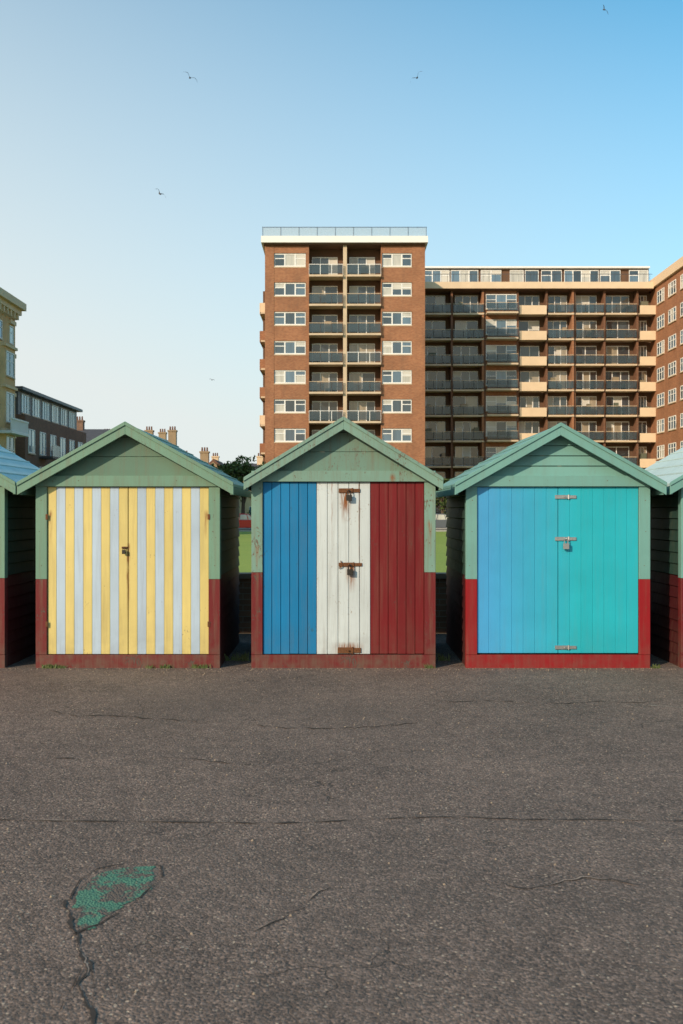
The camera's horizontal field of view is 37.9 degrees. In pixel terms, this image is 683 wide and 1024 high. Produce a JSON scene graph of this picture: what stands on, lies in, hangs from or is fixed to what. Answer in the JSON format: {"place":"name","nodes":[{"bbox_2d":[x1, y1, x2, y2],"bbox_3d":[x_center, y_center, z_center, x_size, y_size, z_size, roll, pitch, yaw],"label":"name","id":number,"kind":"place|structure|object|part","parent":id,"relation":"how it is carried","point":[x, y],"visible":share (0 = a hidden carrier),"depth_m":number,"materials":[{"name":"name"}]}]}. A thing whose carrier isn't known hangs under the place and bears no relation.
{"place":"outdoors","nodes":[
{"label":"outdoors","id":0,"kind":"place"},
{"bbox_2d":[0,287,28,452],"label":"victorian terrace","id":1,"kind":"structure","parent":0,"point":[12,308],"depth_m":73.51,"materials":[{"name":"stone"}]},
{"bbox_2d":[0,320,13,451],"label":"window frames","id":2,"kind":"structure","parent":1,"relation":"in","point":[10,404],"depth_m":73.50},
{"bbox_2d":[0,341,14,452],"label":"bay windows","id":3,"kind":"structure","parent":1,"relation":"in","point":[3,379],"depth_m":72.40,"materials":[{"name":"stone"}]},
{"bbox_2d":[78,429,109,442],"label":"roof","id":4,"kind":"structure","parent":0,"point":[91,434],"depth_m":123.89,"materials":[{"name":"stone"}]},
{"bbox_2d":[77,420,84,429],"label":"chimney","id":5,"kind":"object","parent":4,"relation":"on","point":[80,424],"visible":0.43,"depth_m":124.60,"materials":[{"name":"brown brick"}]},
{"bbox_2d":[211,456,262,464],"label":"chimney","id":6,"kind":"object","parent":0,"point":[259,460],"visible":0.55,"depth_m":149.60,"materials":[{"name":"brick"}]},
{"bbox_2d":[237,514,250,527],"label":"parked car","id":7,"kind":"object","parent":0,"point":[244,520],"visible":0.11,"depth_m":83.05,"materials":[{"name":"red paint"}]},
{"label":"car windows","id":8,"kind":"part","parent":7,"relation":"part of","materials":[{"name":"grey glass"}]},
{"bbox_2d":[240,497,250,513],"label":"walls","id":9,"kind":"structure","parent":0,"point":[248,503],"depth_m":146.00,"materials":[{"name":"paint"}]},
{"bbox_2d":[0,634,682,1023],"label":"promenade pavement","id":10,"kind":"structure","parent":0,"point":[546,952],"depth_m":4.82,"materials":[{"name":"grey asphalt"}]},
{"bbox_2d":[0,445,39,667],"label":"beach hut","id":11,"kind":"object","parent":10,"relation":"on","point":[17,578],"visible":0.69,"depth_m":10.66,"materials":[{"name":"red paint"}]},
{"bbox_2d":[72,866,156,930],"bbox_3d":[-0.950,1.598,4.147,0.319,0.001,0.702,0,0,0],"label":"green paint patch","id":12,"kind":"object","parent":10,"relation":"on","point":[100,896],"visible":1,"depth_m":4.19,"materials":[{"name":"green paint"}]},
{"bbox_2d":[16,421,250,667],"bbox_3d":[-2.191,0.352,11.199,2.194,2.536,2.262,0,0,0],"label":"beach hut","id":13,"kind":"object","parent":10,"relation":"on","point":[137,547],"visible":0.99,"depth_m":10.23,"materials":[{"name":"red paint"}]},
{"bbox_2d":[12,700,644,1017],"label":"crack edges","id":14,"kind":"object","parent":10,"relation":"on","point":[328,887],"visible":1,"depth_m":4.33,"materials":[{"name":"grey asphalt"}]},
{"bbox_2d":[0,668,680,1018],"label":"loose grit","id":15,"kind":"object","parent":10,"relation":"on","point":[290,915],"visible":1,"depth_m":6.70,"materials":[{"name":"grey gravel"}]},
{"bbox_2d":[2,700,682,1023],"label":"pavement cracks","id":16,"kind":"object","parent":10,"relation":"on","point":[92,1010],"visible":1,"depth_m":4.31,"materials":[{"name":"black asphalt"}]},
{"bbox_2d":[243,417,443,667],"bbox_3d":[0.021,0.327,11.199,2.024,2.586,2.262,0,0,0],"label":"beach hut","id":17,"kind":"object","parent":10,"relation":"on","point":[343,542],"visible":0.99,"depth_m":10.23,"materials":[{"name":"red paint"}]},
{"bbox_2d":[41,651,659,668],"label":"weeds","id":18,"kind":"object","parent":10,"relation":"on","point":[244,658],"visible":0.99,"depth_m":10.20,"materials":[{"name":"green plant"}]},
{"bbox_2d":[436,422,666,667],"bbox_3d":[2.222,0.357,11.199,2.144,2.526,2.262,0,0,0],"label":"beach hut","id":19,"kind":"object","parent":10,"relation":"on","point":[548,548],"visible":0.99,"depth_m":10.23,"materials":[{"name":"red paint"}]},
{"bbox_2d":[645,447,682,667],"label":"beach hut","id":20,"kind":"object","parent":10,"relation":"on","point":[666,577],"visible":0.56,"depth_m":10.72,"materials":[{"name":"red paint"}]},
{"bbox_2d":[0,0,682,463],"label":"sky","id":21,"kind":"structure","parent":0,"point":[527,132],"materials":[{"name":"blue"}]},
{"bbox_2d":[238,532,446,571],"bbox_3d":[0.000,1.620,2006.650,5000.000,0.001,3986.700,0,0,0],"label":"grass lawn","id":22,"kind":"structure","parent":0,"point":[245,551],"depth_m":39.82,"materials":[{"name":"green plant"}]},
{"bbox_2d":[15,386,85,468],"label":"modern flats","id":23,"kind":"structure","parent":22,"relation":"on","point":[54,433],"depth_m":87.24,"materials":[{"name":"brown brick"}]},
{"bbox_2d":[21,393,82,467],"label":"window frames","id":24,"kind":"structure","parent":23,"relation":"in","point":[21,393],"depth_m":89.31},
{"bbox_2d":[216,462,243,501],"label":"tree","id":25,"kind":"object","parent":22,"relation":"on","point":[232,475],"visible":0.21,"depth_m":94.74,"materials":[{"name":"green plant"}]},
{"bbox_2d":[218,455,265,513],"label":"tree","id":26,"kind":"object","parent":22,"relation":"on","point":[245,470],"visible":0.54,"depth_m":94.81,"materials":[{"name":"green plant"}]},
{"bbox_2d":[239,579,446,633],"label":"brick wall","id":27,"kind":"structure","parent":22,"relation":"on","point":[245,606],"depth_m":13.11,"materials":[{"name":"brown brick"}]},
{"bbox_2d":[239,572,446,578],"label":"wall coping","id":28,"kind":"object","parent":27,"relation":"on","point":[247,575],"depth_m":13.08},
{"bbox_2d":[436,478,449,513],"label":"tree","id":29,"kind":"object","parent":22,"relation":"on","point":[440,500],"visible":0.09,"depth_m":95.90,"materials":[{"name":"green plant"}]},
{"bbox_2d":[440,498,446,510],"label":"tree","id":30,"kind":"object","parent":22,"relation":"on","point":[444,502],"visible":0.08,"depth_m":94.76,"materials":[{"name":"green plant"}]},
{"bbox_2d":[260,227,682,514],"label":"apartment block","id":31,"kind":"structure","parent":22,"relation":"on","point":[448,372],"depth_m":113.50,"materials":[{"name":"brick"}]},
{"bbox_2d":[274,253,682,472],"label":"window frames","id":32,"kind":"structure","parent":31,"relation":"in","point":[284,254],"depth_m":107.55,"materials":[{"name":"white plastic"}]},
{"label":"walls","id":33,"kind":"object","parent":22,"relation":"on","visible":0},
{"bbox_2d":[208,459,222,465],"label":"gable roof","id":34,"kind":"structure","parent":33,"relation":"on","point":[216,462],"depth_m":115.75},
{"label":"walls","id":35,"kind":"object","parent":22,"relation":"on","visible":0},
{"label":"roof","id":36,"kind":"object","parent":35,"relation":"on","visible":0},
{"bbox_2d":[199,451,209,462],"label":"chimney","id":37,"kind":"object","parent":36,"relation":"on","point":[204,455],"visible":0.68,"depth_m":119.60,"materials":[{"name":"brick"}]},
{"bbox_2d":[239,528,446,531],"bbox_3d":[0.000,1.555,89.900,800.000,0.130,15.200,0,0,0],"label":"kerb and footway","id":38,"kind":"structure","parent":0,"point":[250,530],"depth_m":82.30,"materials":[{"name":"concrete"}]},
{"bbox_2d":[436,514,447,527],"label":"parked car","id":39,"kind":"object","parent":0,"point":[441,520],"visible":0.09,"depth_m":83.05,"materials":[{"name":"grey paint"}]},
{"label":"car windows","id":40,"kind":"part","parent":39,"relation":"part of","materials":[{"name":"beige glass"}]},
{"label":"walls","id":41,"kind":"object","parent":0,"visible":0},
{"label":"gable","id":42,"kind":"object","parent":41,"relation":"on","visible":0},
{"bbox_2d":[144,430,177,444],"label":"chimney","id":43,"kind":"object","parent":42,"relation":"on","point":[172,436],"visible":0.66,"depth_m":127.60,"materials":[{"name":"brick"}]},
{"bbox_2d":[146,426,175,429],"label":"chimney pots","id":44,"kind":"object","parent":43,"relation":"on","point":[147,428],"visible":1,"depth_m":127.92,"materials":[{"name":"white ceramic"}]},
{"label":"walls","id":45,"kind":"object","parent":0,"visible":0},
{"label":"roof","id":46,"kind":"object","parent":45,"relation":"on","visible":0},
{"bbox_2d":[158,432,166,439],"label":"chimney","id":47,"kind":"object","parent":46,"relation":"on","point":[163,435],"visible":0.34,"depth_m":139.60,"materials":[{"name":"brick"}]}
]}

